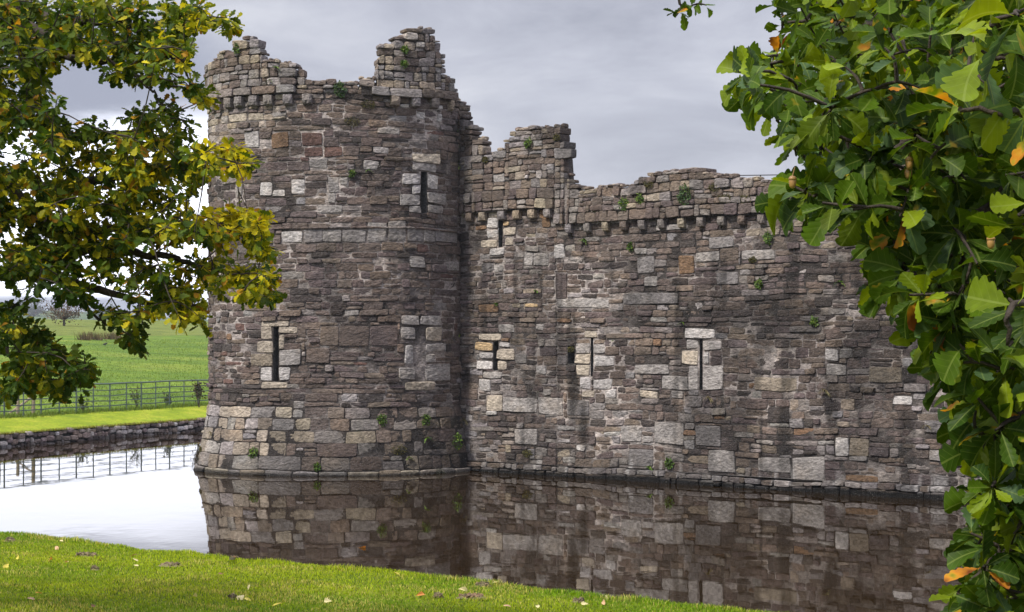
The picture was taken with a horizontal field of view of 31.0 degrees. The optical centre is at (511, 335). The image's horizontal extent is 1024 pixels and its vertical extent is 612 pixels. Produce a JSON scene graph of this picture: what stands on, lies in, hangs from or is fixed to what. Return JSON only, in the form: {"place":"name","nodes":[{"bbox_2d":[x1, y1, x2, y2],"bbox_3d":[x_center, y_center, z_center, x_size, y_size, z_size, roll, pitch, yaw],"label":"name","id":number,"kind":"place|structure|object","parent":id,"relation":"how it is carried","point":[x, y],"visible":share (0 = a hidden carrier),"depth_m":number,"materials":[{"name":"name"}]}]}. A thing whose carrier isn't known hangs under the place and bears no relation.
{"place":"outdoors","nodes":[
{"label":"outdoors","id":0,"kind":"place"},
{"bbox_2d":[77,398,92,410],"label":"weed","id":1,"kind":"object","parent":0,"point":[82,408],"visible":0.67,"depth_m":77.66,"materials":[{"name":"green plant"}]},
{"bbox_2d":[0,406,206,434],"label":"bank","id":2,"kind":"structure","parent":0,"point":[45,423],"depth_m":74.83,"materials":[{"name":"green plant"}]},
{"bbox_2d":[190,379,206,406],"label":"shrub","id":3,"kind":"object","parent":2,"relation":"on","point":[197,388],"visible":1,"depth_m":83.49,"materials":[{"name":"green plant"}]},
{"bbox_2d":[0,401,207,420],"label":"grass","id":4,"kind":"structure","parent":0,"point":[86,411],"depth_m":77.66,"materials":[{"name":"green plant"}]},
{"bbox_2d":[0,335,208,416],"bbox_3d":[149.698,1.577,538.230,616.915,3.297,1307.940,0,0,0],"label":"meadow","id":5,"kind":"structure","parent":0,"point":[144,363],"depth_m":119.39,"materials":[{"name":"green plant"}]},
{"bbox_2d":[16,397,19,413],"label":"timber post","id":6,"kind":"object","parent":5,"relation":"on","point":[18,407],"visible":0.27,"depth_m":74.28,"materials":[{"name":"wood"}]},
{"bbox_2d":[9,398,34,412],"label":"timber post","id":7,"kind":"object","parent":5,"relation":"on","point":[32,402],"visible":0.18,"depth_m":75.16,"materials":[{"name":"brown wood"}]},
{"bbox_2d":[73,331,91,339],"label":"rush clump","id":8,"kind":"object","parent":5,"relation":"on","point":[81,337],"visible":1,"depth_m":166.39,"materials":[{"name":"brown plant"}]},
{"bbox_2d":[86,331,108,339],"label":"rush clump","id":9,"kind":"object","parent":5,"relation":"on","point":[95,337],"visible":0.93,"depth_m":168.35,"materials":[{"name":"brown plant"}]},
{"bbox_2d":[0,379,208,416],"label":"metal fence","id":10,"kind":"object","parent":5,"relation":"on","point":[109,400],"visible":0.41,"depth_m":79.69,"materials":[{"name":"grey metal"}]},
{"bbox_2d":[100,331,118,339],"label":"rush clump","id":11,"kind":"object","parent":5,"relation":"on","point":[110,337],"visible":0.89,"depth_m":171.24,"materials":[{"name":"brown plant"}]},
{"bbox_2d":[129,387,142,407],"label":"weed","id":12,"kind":"object","parent":5,"relation":"on","point":[136,396],"visible":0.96,"depth_m":81.17,"materials":[{"name":"green plant"}]},
{"bbox_2d":[11,319,207,335],"bbox_3d":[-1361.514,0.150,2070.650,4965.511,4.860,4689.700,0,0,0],"label":"pasture","id":13,"kind":"structure","parent":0,"point":[158,328],"depth_m":213.27,"materials":[{"name":"green plant"}]},
{"bbox_2d":[35,297,85,325],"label":"tree","id":14,"kind":"object","parent":13,"relation":"on","point":[64,313],"visible":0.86,"depth_m":214.60,"materials":[{"name":"grey plant"}]},
{"bbox_2d":[18,311,207,321],"bbox_3d":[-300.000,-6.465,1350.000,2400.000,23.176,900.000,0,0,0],"label":"hills","id":15,"kind":"structure","parent":0,"point":[83,316],"depth_m":1168.11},
{"bbox_2d":[27,298,45,315],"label":"tree","id":16,"kind":"object","parent":15,"relation":"on","point":[39,309],"visible":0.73,"depth_m":1148.95,"materials":[{"name":"grey plant"}]},
{"bbox_2d":[93,299,113,319],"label":"tree","id":17,"kind":"object","parent":15,"relation":"on","point":[111,305],"visible":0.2,"depth_m":1098.10,"materials":[{"name":"grey plant"}]},
{"bbox_2d":[162,391,173,405],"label":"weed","id":18,"kind":"object","parent":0,"point":[167,399],"visible":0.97,"depth_m":83.37,"materials":[{"name":"green plant"}]},
{"bbox_2d":[0,531,791,611],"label":"lawn","id":19,"kind":"structure","parent":0,"point":[356,594],"depth_m":12.98,"materials":[{"name":"green plant"}]},
{"bbox_2d":[4,537,15,541],"bbox_3d":[-4.430,1.792,16.288,0.108,0.042,0.206,0,0,-25],"label":"soil heap","id":20,"kind":"object","parent":19,"relation":"on","point":[9,538],"visible":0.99,"depth_m":16.25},
{"bbox_2d":[75,551,97,556],"bbox_3d":[-3.524,1.808,15.314,0.191,0.050,0.234,0,0,0],"label":"soil heap","id":21,"kind":"object","parent":19,"relation":"on","point":[86,554],"visible":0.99,"depth_m":15.27,"materials":[{"name":"brown soil"}]},
{"bbox_2d":[90,565,99,570],"bbox_3d":[-3.182,1.770,14.113,0.077,0.044,0.174,0,0,0],"label":"soil heap","id":22,"kind":"object","parent":19,"relation":"on","point":[94,567],"visible":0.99,"depth_m":14.07,"materials":[{"name":"brown soil"}]},
{"bbox_2d":[0,0,287,409],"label":"oak tree","id":23,"kind":"object","parent":19,"relation":"on","point":[32,259],"visible":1,"depth_m":9.29,"materials":[{"name":"green plant"}]},
{"bbox_2d":[159,561,182,566],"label":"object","id":24,"kind":"object","parent":19,"relation":"on","point":[170,564],"visible":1,"depth_m":14.43,"materials":[{"name":"beige"}]},
{"bbox_2d":[227,592,236,598],"bbox_3d":[-1.886,1.755,12.464,0.064,0.040,0.148,0,0,0],"label":"soil heap","id":25,"kind":"object","parent":19,"relation":"on","point":[232,595],"visible":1,"depth_m":12.44,"materials":[{"name":"brown soil"}]},
{"bbox_2d":[432,592,443,597],"bbox_3d":[-0.503,1.770,12.626,0.085,0.041,0.082,0,0,27],"label":"soil heap","id":26,"kind":"object","parent":19,"relation":"on","point":[438,594],"visible":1,"depth_m":12.61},
{"bbox_2d":[455,592,486,598],"bbox_3d":[-0.280,1.774,12.620,0.231,0.043,0.223,0,0,0],"label":"heap","id":27,"kind":"object","parent":19,"relation":"on","point":[473,595],"visible":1,"depth_m":12.58,"materials":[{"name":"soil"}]},
{"bbox_2d":[475,580,491,586],"bbox_3d":[-0.210,1.791,13.323,0.144,0.048,0.106,0,0,-29],"label":"soil heap","id":28,"kind":"object","parent":19,"relation":"on","point":[482,583],"visible":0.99,"depth_m":13.30,"materials":[{"name":"beige soil"}]},
{"bbox_2d":[571,597,583,602],"bbox_3d":[0.453,1.797,12.566,0.120,0.041,0.080,0,0,-39],"label":"soil heap","id":29,"kind":"object","parent":19,"relation":"on","point":[580,599],"visible":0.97,"depth_m":12.54,"materials":[{"name":"beige soil"}]},
{"bbox_2d":[663,0,1023,611],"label":"oak tree","id":30,"kind":"object","parent":19,"relation":"on","point":[934,101],"visible":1,"depth_m":2.88,"materials":[{"name":"green plant"}]},
{"bbox_2d":[0,420,994,611],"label":"water","id":31,"kind":"structure","parent":0,"point":[771,550],"depth_m":39.00,"materials":[{"name":"black liquid"}]},
{"bbox_2d":[0,417,205,447],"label":"retaining wall","id":32,"kind":"structure","parent":31,"relation":"in","point":[27,438],"depth_m":71.29,"materials":[{"name":"stone"}]},
{"bbox_2d":[193,26,470,475],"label":"castle tower","id":33,"kind":"structure","parent":31,"relation":"in","point":[340,348],"depth_m":53.30,"materials":[{"name":"stone"}]},
{"bbox_2d":[232,42,239,53],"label":"wall plant","id":34,"kind":"object","parent":33,"relation":"attached to","point":[237,49],"depth_m":53.60,"materials":[{"name":"green plant"}]},
{"bbox_2d":[248,447,257,457],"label":"wall plant","id":35,"kind":"object","parent":33,"relation":"attached to","point":[252,453],"depth_m":53.17,"materials":[{"name":"green plant"}]},
{"bbox_2d":[313,462,320,471],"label":"wall plant","id":36,"kind":"object","parent":33,"relation":"attached to","point":[316,466],"depth_m":52.68,"materials":[{"name":"green plant"}]},
{"bbox_2d":[333,80,346,97],"bbox_3d":[-4.937,-7.082,52.991,0.429,0.514,0.206,0,0,0],"label":"ivy","id":37,"kind":"object","parent":33,"relation":"attached to","point":[339,94],"visible":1,"depth_m":52.99,"materials":[{"name":"green plant"}]},
{"bbox_2d":[348,169,355,178],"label":"wall plant","id":38,"kind":"object","parent":33,"relation":"attached to","point":[352,173],"depth_m":53.02,"materials":[{"name":"green plant"}]},
{"bbox_2d":[346,116,359,126],"bbox_3d":[-4.580,-6.153,53.053,0.494,0.316,0.087,0,0,-7],"label":"moss tuft","id":39,"kind":"object","parent":33,"relation":"attached to","point":[351,124],"visible":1,"depth_m":53.06,"materials":[{"name":"green plant"}]},
{"bbox_2d":[361,99,375,108],"bbox_3d":[-4.133,-6.651,53.132,0.428,0.286,0.099,0,0,-9],"label":"moss tuft","id":40,"kind":"object","parent":33,"relation":"attached to","point":[367,104],"visible":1,"depth_m":53.13,"materials":[{"name":"green plant"}]},
{"bbox_2d":[376,413,386,426],"bbox_3d":[-3.737,2.427,53.161,0.322,0.407,0.189,0,0,-20],"label":"wall plant","id":41,"kind":"object","parent":33,"relation":"attached to","point":[382,421],"depth_m":53.14,"materials":[{"name":"green plant"}]},
{"bbox_2d":[391,445,406,454],"bbox_3d":[-3.251,3.284,53.170,0.496,0.328,0.095,0,0,-23],"label":"moss tuft","id":42,"kind":"object","parent":33,"relation":"attached to","point":[399,446],"visible":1,"depth_m":53.17,"materials":[{"name":"green plant"}]},
{"bbox_2d":[400,59,408,68],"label":"wall plant","id":43,"kind":"object","parent":33,"relation":"attached to","point":[405,63],"depth_m":53.34,"materials":[{"name":"green plant"}]},
{"bbox_2d":[400,45,408,53],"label":"wall plant","id":44,"kind":"object","parent":33,"relation":"attached to","point":[405,49],"depth_m":53.36,"materials":[{"name":"green plant"}]},
{"bbox_2d":[421,414,430,425],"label":"wall plant","id":45,"kind":"object","parent":33,"relation":"attached to","point":[427,417],"depth_m":53.73,"materials":[{"name":"green plant"}]},
{"bbox_2d":[452,432,462,448],"bbox_3d":[-1.575,3.130,54.458,0.238,0.589,0.490,0,0,35],"label":"wall plant","id":46,"kind":"object","parent":33,"relation":"attached to","point":[458,436],"depth_m":54.45,"materials":[{"name":"green plant"}]},
{"bbox_2d":[456,98,981,500],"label":"curtain wall","id":47,"kind":"structure","parent":31,"relation":"in","point":[764,364],"depth_m":50.28,"materials":[{"name":"stone"}]},
{"bbox_2d":[482,156,488,162],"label":"moss tuft","id":48,"kind":"object","parent":47,"relation":"attached to","point":[484,159],"visible":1,"depth_m":54.34,"materials":[{"name":"green plant"}]},
{"bbox_2d":[523,136,531,148],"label":"wall plant","id":49,"kind":"object","parent":47,"relation":"attached to","point":[526,144],"depth_m":53.28,"materials":[{"name":"green plant"}]},
{"bbox_2d":[522,449,532,457],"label":"moss tuft","id":50,"kind":"object","parent":47,"relation":"attached to","point":[527,453],"visible":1,"depth_m":53.47,"materials":[{"name":"green plant"}]},
{"bbox_2d":[553,133,559,140],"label":"moss tuft","id":51,"kind":"object","parent":47,"relation":"attached to","point":[556,137],"visible":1,"depth_m":52.63,"materials":[{"name":"green plant"}]},
{"bbox_2d":[568,346,574,352],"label":"moss tuft","id":52,"kind":"object","parent":47,"relation":"attached to","point":[570,349],"visible":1,"depth_m":52.45,"materials":[{"name":"green plant"}]},
{"bbox_2d":[617,197,628,210],"bbox_3d":[3.063,-3.649,51.061,0.372,0.393,0.226,0,0,37],"label":"wall plant","id":53,"kind":"object","parent":47,"relation":"attached to","point":[624,200],"depth_m":51.06,"materials":[{"name":"green plant"}]},
{"bbox_2d":[626,241,632,252],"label":"wall plant","id":54,"kind":"object","parent":47,"relation":"attached to","point":[629,247],"depth_m":51.07,"materials":[{"name":"green plant"}]},
{"bbox_2d":[634,192,643,203],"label":"wall plant","id":55,"kind":"object","parent":47,"relation":"attached to","point":[639,200],"depth_m":50.69,"materials":[{"name":"green plant"}]},
{"bbox_2d":[643,181,653,187],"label":"moss tuft","id":56,"kind":"object","parent":47,"relation":"attached to","point":[648,184],"visible":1,"depth_m":50.55,"materials":[{"name":"green plant"}]},
{"bbox_2d":[664,457,674,468],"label":"wall plant","id":57,"kind":"object","parent":47,"relation":"attached to","point":[666,463],"depth_m":50.22,"materials":[{"name":"green plant"}]},
{"bbox_2d":[676,183,690,205],"bbox_3d":[4.628,-3.799,49.764,0.469,0.643,0.268,0,0,17],"label":"ivy","id":58,"kind":"object","parent":47,"relation":"attached to","point":[681,192],"visible":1,"depth_m":49.74,"materials":[{"name":"green plant"}]},
{"bbox_2d":[708,183,719,191],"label":"moss tuft","id":59,"kind":"object","parent":47,"relation":"attached to","point":[712,188],"visible":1,"depth_m":49.19,"materials":[{"name":"green plant"}]},
{"bbox_2d":[739,194,750,203],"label":"moss tuft","id":60,"kind":"object","parent":47,"relation":"attached to","point":[744,198],"visible":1,"depth_m":48.55,"materials":[{"name":"green plant"}]},
{"bbox_2d":[748,256,756,262],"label":"moss tuft","id":61,"kind":"object","parent":47,"relation":"attached to","point":[751,258],"visible":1,"depth_m":48.54,"materials":[{"name":"green plant"}]},
{"bbox_2d":[754,277,762,288],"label":"wall plant","id":62,"kind":"object","parent":47,"relation":"attached to","point":[758,285],"depth_m":48.38,"materials":[{"name":"green plant"}]},
{"bbox_2d":[739,174,777,176],"bbox_3d":[7.047,-4.033,48.224,4.427,0.552,0.034,0,0,40],"label":"handrail","id":63,"kind":"object","parent":47,"relation":"attached to","point":[757,175],"visible":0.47,"depth_m":48.69,"materials":[{"name":"grey metal"}]},
{"bbox_2d":[763,231,772,243],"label":"wall plant","id":64,"kind":"object","parent":47,"relation":"attached to","point":[769,236],"depth_m":48.20,"materials":[{"name":"green plant"}]},
{"bbox_2d":[809,315,818,326],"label":"wall plant","id":65,"kind":"object","parent":47,"relation":"attached to","point":[813,322],"depth_m":47.31,"materials":[{"name":"green plant"}]},
{"bbox_2d":[0,0,1004,319],"label":"sky","id":66,"kind":"structure","parent":0,"point":[637,93],"materials":[{"name":"grey"}]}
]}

